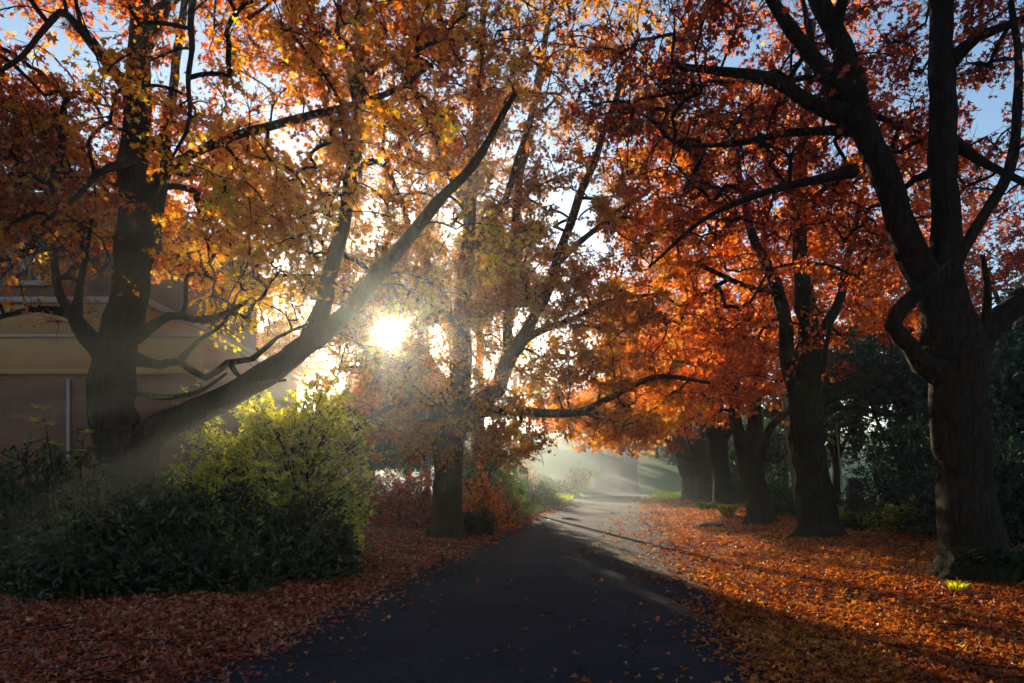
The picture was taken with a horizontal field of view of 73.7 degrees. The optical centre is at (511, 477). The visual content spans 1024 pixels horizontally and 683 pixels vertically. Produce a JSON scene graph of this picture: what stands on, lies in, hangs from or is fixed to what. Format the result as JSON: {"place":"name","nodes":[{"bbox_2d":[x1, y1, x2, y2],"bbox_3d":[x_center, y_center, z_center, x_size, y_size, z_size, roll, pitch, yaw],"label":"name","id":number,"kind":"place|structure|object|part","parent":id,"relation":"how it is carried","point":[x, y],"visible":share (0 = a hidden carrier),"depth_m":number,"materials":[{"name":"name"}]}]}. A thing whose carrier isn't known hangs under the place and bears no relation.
{"place":"outdoors","nodes":[
{"label":"outdoors","id":0,"kind":"place"},
{"bbox_2d":[151,444,805,682],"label":"road","id":1,"kind":"structure","parent":0,"point":[458,623],"depth_m":7.53,"materials":[{"name":"grey asphalt"}]},
{"bbox_2d":[189,507,789,682],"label":"fallen leaves","id":2,"kind":"object","parent":1,"relation":"on","point":[295,642],"visible":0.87,"depth_m":6.49,"materials":[{"name":"orange plant"}]},
{"bbox_2d":[0,429,1023,682],"bbox_3d":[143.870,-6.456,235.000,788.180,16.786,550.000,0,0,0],"label":"ground","id":3,"kind":"structure","parent":0,"point":[658,475],"depth_m":12.95,"materials":[{"name":"soil"}]},
{"bbox_2d":[0,418,144,561],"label":"rhododendron","id":4,"kind":"object","parent":3,"relation":"on","point":[37,495],"visible":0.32,"depth_m":9.90,"materials":[{"name":"green plant"}]},
{"bbox_2d":[19,404,64,518],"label":"leggy shoot","id":5,"kind":"object","parent":4,"relation":"on","point":[37,418],"visible":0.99,"depth_m":9.60,"materials":[{"name":"green plant"}]},
{"bbox_2d":[0,525,221,602],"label":"shrub","id":6,"kind":"object","parent":3,"relation":"on","point":[71,563],"visible":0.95,"depth_m":8.20,"materials":[{"name":"green plant"}]},
{"bbox_2d":[0,465,235,576],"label":"rhododendron","id":7,"kind":"object","parent":3,"relation":"on","point":[114,518],"visible":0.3,"depth_m":9.48,"materials":[{"name":"green plant"}]},
{"bbox_2d":[74,429,93,496],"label":"leggy shoot","id":8,"kind":"object","parent":7,"relation":"on","point":[82,449],"visible":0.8,"depth_m":9.99,"materials":[{"name":"green plant"}]},
{"bbox_2d":[0,192,298,511],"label":"brick house","id":9,"kind":"structure","parent":3,"relation":"on","point":[39,366],"depth_m":18.02,"materials":[{"name":"white paint"}]},
{"bbox_2d":[3,225,52,286],"bbox_3d":[-12.690,-5.840,17.970,1.300,1.590,0.200,0,0,0],"label":"window","id":10,"kind":"structure","parent":9,"relation":"in","point":[33,278],"depth_m":18.00,"materials":[{"name":"grey glass"}]},
{"bbox_2d":[79,524,287,595],"bbox_3d":[-4.223,1.129,9.146,2.254,1.029,1.739,0,0,0],"label":"shrub","id":11,"kind":"object","parent":3,"relation":"on","point":[231,563],"visible":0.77,"depth_m":8.94,"materials":[{"name":"green plant"}]},
{"bbox_2d":[112,467,316,576],"bbox_3d":[-4.709,0.735,10.595,3.061,1.830,3.153,0,0,-33],"label":"rhododendron","id":12,"kind":"object","parent":3,"relation":"on","point":[228,517],"visible":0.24,"depth_m":10.26,"materials":[{"name":"green plant"}]},
{"bbox_2d":[164,379,314,508],"bbox_3d":[-5.226,-0.189,13.171,2.774,3.444,2.274,0,0,-26],"label":"deciduous shrub","id":13,"kind":"object","parent":3,"relation":"on","point":[216,453],"visible":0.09,"depth_m":12.90,"materials":[{"name":"green plant"}]},
{"bbox_2d":[0,500,580,682],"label":"fallen leaves","id":14,"kind":"object","parent":3,"relation":"on","point":[9,655],"visible":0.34,"depth_m":7.00,"materials":[{"name":"red plant"}]},
{"bbox_2d":[256,284,336,399],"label":"garden tree","id":15,"kind":"object","parent":3,"relation":"on","point":[300,371],"visible":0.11,"depth_m":29.09,"materials":[{"name":"yellow plant"}]},
{"bbox_2d":[209,345,388,555],"bbox_3d":[-3.999,-0.386,12.346,2.790,4.025,2.864,0,0,-41],"label":"deciduous shrub","id":16,"kind":"object","parent":3,"relation":"on","point":[296,450],"visible":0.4,"depth_m":11.94,"materials":[{"name":"green plant"}]},
{"bbox_2d":[0,0,601,500],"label":"street tree","id":17,"kind":"object","parent":3,"relation":"on","point":[42,142],"visible":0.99,"depth_m":10.67,"materials":[{"name":"orange plant"}]},
{"bbox_2d":[254,489,376,583],"bbox_3d":[-3.330,1.010,10.889,1.985,1.634,2.409,0,0,-34],"label":"rhododendron","id":18,"kind":"object","parent":3,"relation":"on","point":[332,555],"visible":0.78,"depth_m":10.49,"materials":[{"name":"green plant"}]},
{"bbox_2d":[299,380,392,474],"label":"garden tree","id":19,"kind":"object","parent":3,"relation":"on","point":[378,446],"visible":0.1,"depth_m":35.18,"materials":[{"name":"brown plant"}]},
{"bbox_2d":[324,363,402,488],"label":"conifer tree","id":20,"kind":"object","parent":3,"relation":"on","point":[351,389],"depth_m":38.12,"materials":[{"name":"green plant"}]},
{"bbox_2d":[331,465,428,522],"bbox_3d":[-5.002,0.548,21.721,4.270,1.996,4.432,0,0,41],"label":"azalea","id":21,"kind":"object","parent":3,"relation":"on","point":[398,475],"visible":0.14,"depth_m":21.68,"materials":[{"name":"red plant"}]},
{"bbox_2d":[354,465,434,530],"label":"azalea","id":22,"kind":"object","parent":3,"relation":"on","point":[407,511],"visible":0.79,"depth_m":19.28,"materials":[{"name":"red plant"}]},
{"bbox_2d":[353,349,442,494],"bbox_3d":[-5.795,-2.795,37.798,6.174,8.703,6.304,0,0,37],"label":"conifer tree","id":23,"kind":"object","parent":3,"relation":"on","point":[392,450],"visible":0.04,"depth_m":36.55,"materials":[{"name":"green plant"}]},
{"bbox_2d":[408,318,428,506],"bbox_3d":[-3.850,-3.106,30.962,1.700,9.289,0.274,0,0,0],"label":"utility pole","id":24,"kind":"object","parent":3,"relation":"on","point":[427,417],"visible":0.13,"depth_m":30.92,"materials":[{"name":"wood"}]},
{"bbox_2d":[385,375,467,497],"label":"conifer tree","id":25,"kind":"object","parent":3,"relation":"on","point":[403,462],"visible":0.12,"depth_m":36.12,"materials":[{"name":"green plant"}]},
{"bbox_2d":[463,503,497,535],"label":"shrub","id":26,"kind":"object","parent":3,"relation":"on","point":[473,524],"visible":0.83,"depth_m":18.62,"materials":[{"name":"green plant"}]},
{"bbox_2d":[430,421,540,511],"bbox_3d":[-1.329,-0.716,28.870,4.514,4.661,3.263,0,0,-24],"label":"garden shrub","id":27,"kind":"object","parent":3,"relation":"on","point":[492,477],"visible":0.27,"depth_m":28.58,"materials":[{"name":"green plant"}]},
{"bbox_2d":[430,505,546,520],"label":"grass","id":28,"kind":"structure","parent":3,"relation":"on","point":[533,509],"depth_m":30.19,"materials":[{"name":"green plant"}]},
{"bbox_2d":[395,153,584,480],"bbox_3d":[-1.578,-5.907,31.362,9.566,15.380,9.955,0,0,0],"label":"street tree","id":29,"kind":"object","parent":3,"relation":"on","point":[459,241],"visible":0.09,"depth_m":29.18,"materials":[{"name":"orange plant"}]},
{"bbox_2d":[462,460,522,531],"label":"azalea","id":30,"kind":"object","parent":3,"relation":"on","point":[492,503],"visible":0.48,"depth_m":20.07,"materials":[{"name":"orange plant"}]},
{"bbox_2d":[470,359,526,418],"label":"hill tree","id":31,"kind":"object","parent":3,"relation":"on","point":[506,391],"visible":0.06,"depth_m":137.60,"materials":[{"name":"grey plant"}]},
{"bbox_2d":[480,475,528,527],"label":"plume shrub","id":32,"kind":"object","parent":3,"relation":"on","point":[515,519],"visible":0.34,"depth_m":21.92,"materials":[{"name":"orange plant"}]},
{"bbox_2d":[0,497,1023,682],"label":"fallen leaves","id":33,"kind":"object","parent":3,"relation":"on","point":[794,663],"depth_m":7.81,"materials":[{"name":"orange plant"}]},
{"bbox_2d":[513,374,517,498],"bbox_3d":[0.159,-1.676,33.500,0.270,6.748,0.251,0,0,0],"label":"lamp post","id":34,"kind":"object","parent":3,"relation":"on","point":[514,474],"visible":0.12,"depth_m":33.40,"materials":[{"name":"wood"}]},
{"bbox_2d":[498,472,533,499],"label":"garden shrub","id":35,"kind":"object","parent":3,"relation":"on","point":[523,479],"visible":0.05,"depth_m":39.83,"materials":[{"name":"green plant"}]},
{"bbox_2d":[270,0,765,539],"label":"street tree","id":36,"kind":"object","parent":3,"relation":"on","point":[460,408],"visible":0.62,"depth_m":16.65,"materials":[{"name":"brown plant"}]},
{"bbox_2d":[518,467,527,497],"bbox_3d":[0.581,0.575,35.500,0.530,2.265,0.360,0,0,0],"label":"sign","id":37,"kind":"object","parent":3,"relation":"on","point":[524,470],"visible":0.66,"depth_m":35.36,"materials":[{"name":"paint"}]},
{"bbox_2d":[519,483,531,504],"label":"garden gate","id":38,"kind":"structure","parent":3,"relation":"on","point":[529,489],"depth_m":36.57,"materials":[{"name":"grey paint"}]},
{"bbox_2d":[512,453,541,500],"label":"plume shrub","id":39,"kind":"object","parent":3,"relation":"on","point":[525,475],"visible":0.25,"depth_m":41.87,"materials":[{"name":"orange plant"}]},
{"bbox_2d":[507,359,551,430],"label":"hill tree","id":40,"kind":"object","parent":3,"relation":"on","point":[510,384],"visible":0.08,"depth_m":148.56,"materials":[{"name":"grey plant"}]},
{"bbox_2d":[512,478,565,506],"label":"shrub","id":41,"kind":"object","parent":3,"relation":"on","point":[541,498],"visible":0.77,"depth_m":37.68,"materials":[{"name":"green plant"}]},
{"bbox_2d":[528,473,570,488],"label":"shrub","id":42,"kind":"object","parent":3,"relation":"on","point":[548,478],"visible":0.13,"depth_m":65.63,"materials":[{"name":"green plant"}]},
{"bbox_2d":[544,478,580,494],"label":"shrub","id":43,"kind":"object","parent":3,"relation":"on","point":[564,486],"visible":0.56,"depth_m":57.71,"materials":[{"name":"green plant"}]},
{"bbox_2d":[563,461,591,485],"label":"shrub","id":44,"kind":"object","parent":3,"relation":"on","point":[580,476],"visible":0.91,"depth_m":79.73,"materials":[{"name":"plant"}]},
{"bbox_2d":[531,274,708,500],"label":"street tree","id":45,"kind":"object","parent":3,"relation":"on","point":[684,467],"visible":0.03,"depth_m":43.57,"materials":[{"name":"orange plant"}]},
{"bbox_2d":[546,260,732,503],"bbox_3d":[7.864,-5.107,38.337,12.989,13.925,7.418,0,0,0],"label":"street tree","id":46,"kind":"object","parent":3,"relation":"on","point":[698,458],"visible":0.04,"depth_m":37.62,"materials":[{"name":"orange plant"}]},
{"bbox_2d":[638,441,665,457],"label":"hill tree","id":47,"kind":"object","parent":3,"relation":"on","point":[656,453],"visible":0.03,"depth_m":104.77,"materials":[{"name":"green plant"}]},
{"bbox_2d":[532,251,795,507],"bbox_3d":[7.891,-4.870,32.934,13.966,13.373,8.082,0,0,0],"label":"street tree","id":48,"kind":"object","parent":3,"relation":"on","point":[719,437],"visible":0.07,"depth_m":32.64,"materials":[{"name":"orange plant"}]},
{"bbox_2d":[658,411,701,465],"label":"hill tree","id":49,"kind":"object","parent":3,"relation":"on","point":[672,458],"visible":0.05,"depth_m":84.74,"materials":[{"name":"green plant"}]},
{"bbox_2d":[688,501,721,509],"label":"strap plant","id":50,"kind":"object","parent":3,"relation":"on","point":[703,505],"visible":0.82,"depth_m":31.61,"materials":[{"name":"green plant"}]},
{"bbox_2d":[698,523,731,526],"bbox_3d":[6.395,1.501,21.460,1.035,0.125,1.035,0,0,0],"label":"drain cover","id":51,"kind":"object","parent":3,"relation":"on","point":[709,524],"visible":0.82,"depth_m":21.20,"materials":[{"name":"metal"}]},
{"bbox_2d":[714,503,741,516],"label":"strap plant","id":52,"kind":"object","parent":3,"relation":"on","point":[727,510],"visible":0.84,"depth_m":24.88,"materials":[{"name":"green plant"}]},
{"bbox_2d":[578,85,881,525],"bbox_3d":[7.278,-5.070,22.295,10.503,13.733,8.408,0,0,0],"label":"street tree","id":53,"kind":"object","parent":3,"relation":"on","point":[752,442],"visible":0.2,"depth_m":21.18,"materials":[{"name":"orange plant"}]},
{"bbox_2d":[683,408,789,489],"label":"hill tree","id":54,"kind":"object","parent":3,"relation":"on","point":[731,437],"visible":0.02,"depth_m":69.13,"materials":[{"name":"green plant"}]},
{"bbox_2d":[699,461,775,502],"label":"verge shrub","id":55,"kind":"object","parent":3,"relation":"on","point":[739,495],"visible":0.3,"depth_m":35.68,"materials":[{"name":"green plant"}]},
{"bbox_2d":[736,459,792,514],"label":"verge shrub","id":56,"kind":"object","parent":3,"relation":"on","point":[777,489],"visible":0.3,"depth_m":25.23,"materials":[{"name":"green plant"}]},
{"bbox_2d":[506,0,1023,583],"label":"street tree","id":57,"kind":"object","parent":3,"relation":"on","point":[948,354],"visible":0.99,"depth_m":9.43,"materials":[{"name":"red plant"}]},
{"bbox_2d":[701,373,850,484],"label":"evergreen tree","id":58,"kind":"object","parent":3,"relation":"on","point":[778,436],"visible":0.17,"depth_m":40.51,"materials":[{"name":"green plant"}]},
{"bbox_2d":[548,0,1023,538],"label":"street tree","id":59,"kind":"object","parent":3,"relation":"on","point":[810,402],"visible":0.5,"depth_m":16.26,"materials":[{"name":"orange plant"}]},
{"bbox_2d":[782,401,796,518],"bbox_3d":[8.900,-0.408,21.655,0.705,4.048,0.228,0,0,0],"label":"timber pole","id":60,"kind":"object","parent":3,"relation":"on","point":[785,405],"visible":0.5,"depth_m":21.59,"materials":[{"name":"wood"}]},
{"bbox_2d":[772,489,852,516],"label":"verge shrub","id":61,"kind":"object","parent":3,"relation":"on","point":[787,509],"visible":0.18,"depth_m":23.88,"materials":[{"name":"green plant"}]},
{"bbox_2d":[726,255,919,391],"bbox_3d":[17.429,-5.514,38.083,11.754,14.230,10.759,0,0,-16],"label":"garden tree","id":62,"kind":"object","parent":3,"relation":"on","point":[815,290],"visible":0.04,"depth_m":37.06,"materials":[{"name":"orange plant"}]},
{"bbox_2d":[762,315,893,503],"bbox_3d":[14.667,-2.799,30.880,6.984,8.732,6.860,0,0,-33],"label":"evergreen tree","id":63,"kind":"object","parent":3,"relation":"on","point":[833,450],"visible":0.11,"depth_m":30.67,"materials":[{"name":"green plant"}]},
{"bbox_2d":[835,422,844,508],"bbox_3d":[13.174,-0.362,27.388,0.398,3.758,0.069,0,0,0],"label":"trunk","id":64,"kind":"object","parent":3,"relation":"on","point":[839,462],"visible":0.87,"depth_m":27.36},
{"bbox_2d":[836,504,859,527],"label":"verge shrub","id":65,"kind":"object","parent":3,"relation":"on","point":[841,513],"visible":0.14,"depth_m":18.60,"materials":[{"name":"green plant"}]},
{"bbox_2d":[844,478,860,511],"bbox_3d":[12.538,0.686,25.119,0.440,1.341,0.392,0,0,0],"label":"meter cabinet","id":66,"kind":"object","parent":3,"relation":"on","point":[848,481],"visible":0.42,"depth_m":24.98,"materials":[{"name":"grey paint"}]},
{"bbox_3d":[12.548,0.598,24.948,0.300,0.956,0.050,0,0,0],"label":"door","id":67,"kind":"part","parent":66,"relation":"part of","materials":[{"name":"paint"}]},
{"bbox_2d":[839,501,889,530],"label":"verge shrub","id":68,"kind":"object","parent":3,"relation":"on","point":[856,523],"visible":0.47,"depth_m":18.05,"materials":[{"name":"green plant"}]},
{"bbox_2d":[821,314,932,490],"bbox_3d":[15.189,-2.476,25.745,6.889,8.057,6.860,0,0,-23],"label":"evergreen tree","id":69,"kind":"object","parent":3,"relation":"on","point":[903,387],"visible":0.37,"depth_m":25.63,"materials":[{"name":"green plant"}]},
{"bbox_2d":[853,495,935,531],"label":"verge shrub","id":70,"kind":"object","parent":3,"relation":"on","point":[886,520],"visible":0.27,"depth_m":17.21,"materials":[{"name":"green plant"}]},
{"bbox_2d":[788,163,1022,487],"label":"garden tree","id":71,"kind":"object","parent":3,"relation":"on","point":[896,280],"visible":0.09,"depth_m":29.65,"materials":[{"name":"orange plant"}]},
{"bbox_2d":[839,389,991,515],"bbox_3d":[11.902,-0.542,20.493,4.062,4.093,3.487,0,0,-11],"label":"verge shrub","id":72,"kind":"object","parent":3,"relation":"on","point":[911,461],"visible":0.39,"depth_m":20.33,"materials":[{"name":"green plant"}]},
{"bbox_2d":[877,139,1023,360],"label":"garden tree","id":73,"kind":"object","parent":3,"relation":"on","point":[1005,258],"visible":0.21,"depth_m":25.44,"materials":[{"name":"orange plant"}]},
{"bbox_2d":[880,378,1023,539],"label":"verge shrub","id":74,"kind":"object","parent":3,"relation":"on","point":[928,511],"visible":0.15,"depth_m":15.47,"materials":[{"name":"green plant"}]},
{"bbox_2d":[940,579,972,592],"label":"strap plant","id":75,"kind":"object","parent":3,"relation":"on","point":[953,585],"visible":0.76,"depth_m":8.49,"materials":[{"name":"yellow plant"}]},
{"bbox_2d":[900,298,1023,471],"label":"evergreen tree","id":76,"kind":"object","parent":3,"relation":"on","point":[1005,391],"visible":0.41,"depth_m":18.68,"materials":[{"name":"green plant"}]},
{"bbox_2d":[919,420,1023,545],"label":"verge shrub","id":77,"kind":"object","parent":3,"relation":"on","point":[1011,486],"visible":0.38,"depth_m":13.22,"materials":[{"name":"green plant"}]},
{"bbox_2d":[922,543,1023,581],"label":"strap plant","id":78,"kind":"object","parent":3,"relation":"on","point":[1011,565],"visible":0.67,"depth_m":8.94,"materials":[{"name":"green plant"}]},
{"bbox_2d":[992,271,1023,437],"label":"evergreen tree","id":79,"kind":"object","parent":3,"relation":"on","point":[1009,293],"visible":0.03,"depth_m":21.52,"materials":[{"name":"green plant"}]},
{"bbox_2d":[0,0,1023,433],"label":"sky","id":80,"kind":"structure","parent":0,"point":[990,119],"materials":[{"name":"blue"}]},
{"bbox_2d":[538,492,581,501],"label":"grass","id":81,"kind":"structure","parent":0,"point":[566,496],"depth_m":51.72,"materials":[{"name":"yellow plant"}]},
{"bbox_2d":[649,490,738,498],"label":"grass","id":82,"kind":"structure","parent":0,"point":[676,495],"depth_m":52.25,"materials":[{"name":"green plant"}]}
]}

